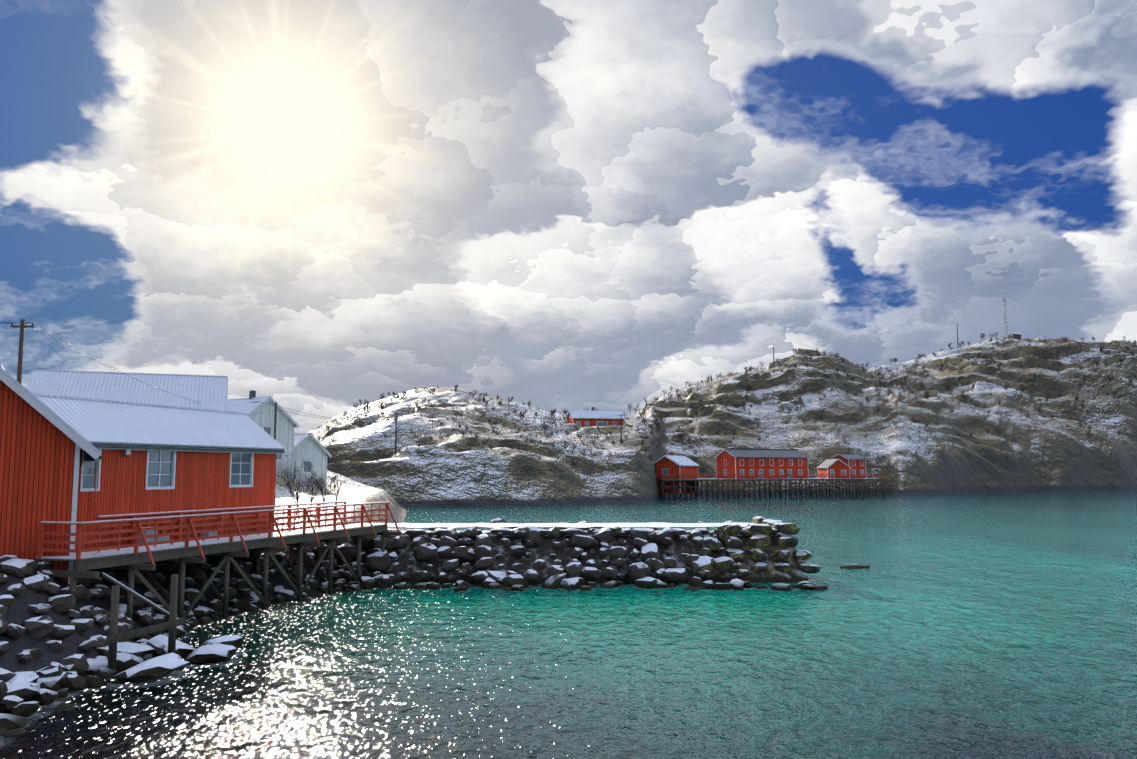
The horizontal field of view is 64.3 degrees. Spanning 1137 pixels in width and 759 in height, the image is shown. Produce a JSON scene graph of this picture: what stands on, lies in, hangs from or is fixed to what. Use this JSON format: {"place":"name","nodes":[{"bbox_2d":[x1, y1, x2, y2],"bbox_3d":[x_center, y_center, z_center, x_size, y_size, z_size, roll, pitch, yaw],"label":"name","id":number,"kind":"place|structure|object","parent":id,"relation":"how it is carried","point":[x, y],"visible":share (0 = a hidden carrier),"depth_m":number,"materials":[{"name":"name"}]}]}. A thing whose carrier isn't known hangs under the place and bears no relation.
{"place":"outdoors","nodes":[
{"label":"outdoors","id":0,"kind":"place"},
{"bbox_2d":[0,488,1136,758],"bbox_3d":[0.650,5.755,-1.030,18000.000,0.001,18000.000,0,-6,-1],"label":"sea water","id":1,"kind":"structure","parent":0,"point":[976,626],"depth_m":27.68,"materials":[{"name":"teal liquid"}]},
{"bbox_2d":[0,337,1136,713],"bbox_3d":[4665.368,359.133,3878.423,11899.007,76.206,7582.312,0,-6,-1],"label":"hilly terrain","id":2,"kind":"structure","parent":0,"point":[1020,449],"depth_m":247.84,"materials":[{"name":"grey stone"}]},
{"bbox_2d":[0,363,101,583],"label":"cabin","id":3,"kind":"object","parent":2,"relation":"on","point":[41,443],"visible":0.85,"depth_m":29.43,"materials":[{"name":"red paint"}]},
{"bbox_2d":[26,369,227,410],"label":"roof","id":4,"kind":"structure","parent":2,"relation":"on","point":[208,392],"depth_m":61.13,"materials":[{"name":"paint"}]},
{"bbox_2d":[32,393,284,548],"bbox_3d":[-17.742,4.145,38.103,4.940,6.215,12.260,-2,-6,18],"label":"cabin","id":5,"kind":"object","parent":2,"relation":"on","point":[182,458],"depth_m":36.54,"materials":[{"name":"red wood"}]},
{"bbox_2d":[35,501,400,669],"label":"walkway pier","id":6,"kind":"structure","parent":2,"relation":"on","point":[134,555],"depth_m":34.74,"materials":[{"name":"red paint"}]},
{"bbox_2d":[94,450,216,547],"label":"rorbu fittings","id":7,"kind":"object","parent":6,"relation":"on","point":[151,532],"visible":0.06,"depth_m":34.18,"materials":[{"name":"grey"}]},
{"bbox_2d":[227,390,298,477],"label":"white house","id":8,"kind":"structure","parent":2,"relation":"on","point":[286,424],"depth_m":101.22,"materials":[{"name":"paint"}]},
{"bbox_2d":[285,433,331,487],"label":"white house","id":9,"kind":"structure","parent":2,"relation":"on","point":[312,449],"depth_m":104.61,"materials":[{"name":"paint"}]},
{"bbox_2d":[0,545,869,735],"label":"riprap rocks","id":10,"kind":"object","parent":2,"relation":"on","point":[147,656],"visible":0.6,"depth_m":27.25,"materials":[{"name":"grey stone"}]},
{"bbox_2d":[0,319,958,453],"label":"utility poles","id":11,"kind":"object","parent":2,"relation":"on","point":[22,326],"visible":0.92,"depth_m":53.00,"materials":[{"name":"brown wood"}]},
{"bbox_2d":[333,516,827,591],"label":"stone breakwater","id":12,"kind":"object","parent":2,"relation":"on","point":[586,556],"visible":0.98,"depth_m":47.62,"materials":[{"name":"grey stone"}]},
{"bbox_2d":[566,407,625,426],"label":"red house","id":13,"kind":"structure","parent":2,"relation":"on","point":[577,416],"depth_m":233.70,"materials":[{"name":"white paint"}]},
{"bbox_2d":[654,455,699,492],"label":"boathouse","id":14,"kind":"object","parent":2,"relation":"on","point":[670,464],"visible":0.79,"depth_m":195.00,"materials":[{"name":"red paint"}]},
{"bbox_2d":[277,333,1136,519],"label":"birch scrub trees","id":15,"kind":"object","parent":2,"relation":"on","point":[319,486],"visible":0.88,"depth_m":254.80,"materials":[{"name":"brown plant"}]},
{"bbox_2d":[657,474,883,497],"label":"pier","id":16,"kind":"structure","parent":2,"relation":"on","point":[780,486],"depth_m":197.86,"materials":[{"name":"brown wood"}]},
{"bbox_2d":[714,448,809,478],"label":"waterfront building","id":17,"kind":"structure","parent":16,"relation":"on","point":[765,461],"depth_m":203.34,"materials":[{"name":"red paint"}]},
{"bbox_2d":[816,458,850,478],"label":"cabin","id":18,"kind":"object","parent":16,"relation":"on","point":[831,466],"visible":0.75,"depth_m":204.77,"materials":[{"name":"red paint"}]},
{"bbox_2d":[832,453,866,477],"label":"house","id":19,"kind":"structure","parent":16,"relation":"on","point":[856,462],"depth_m":207.37,"materials":[{"name":"red paint"}]},
{"bbox_2d":[1002,293,1008,338],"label":"telecom mast","id":20,"kind":"object","parent":2,"relation":"on","point":[1005,311],"visible":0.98,"depth_m":449.84,"materials":[{"name":"grey metal"}]},
{"bbox_2d":[1009,332,1020,338],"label":"hut","id":21,"kind":"object","parent":2,"relation":"on","point":[1015,335],"visible":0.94,"depth_m":448.46,"materials":[{"name":"white paint"}]},
{"bbox_2d":[0,0,1136,432],"label":"sky","id":22,"kind":"structure","parent":0,"point":[317,207],"materials":[{"name":"white"}]}
]}

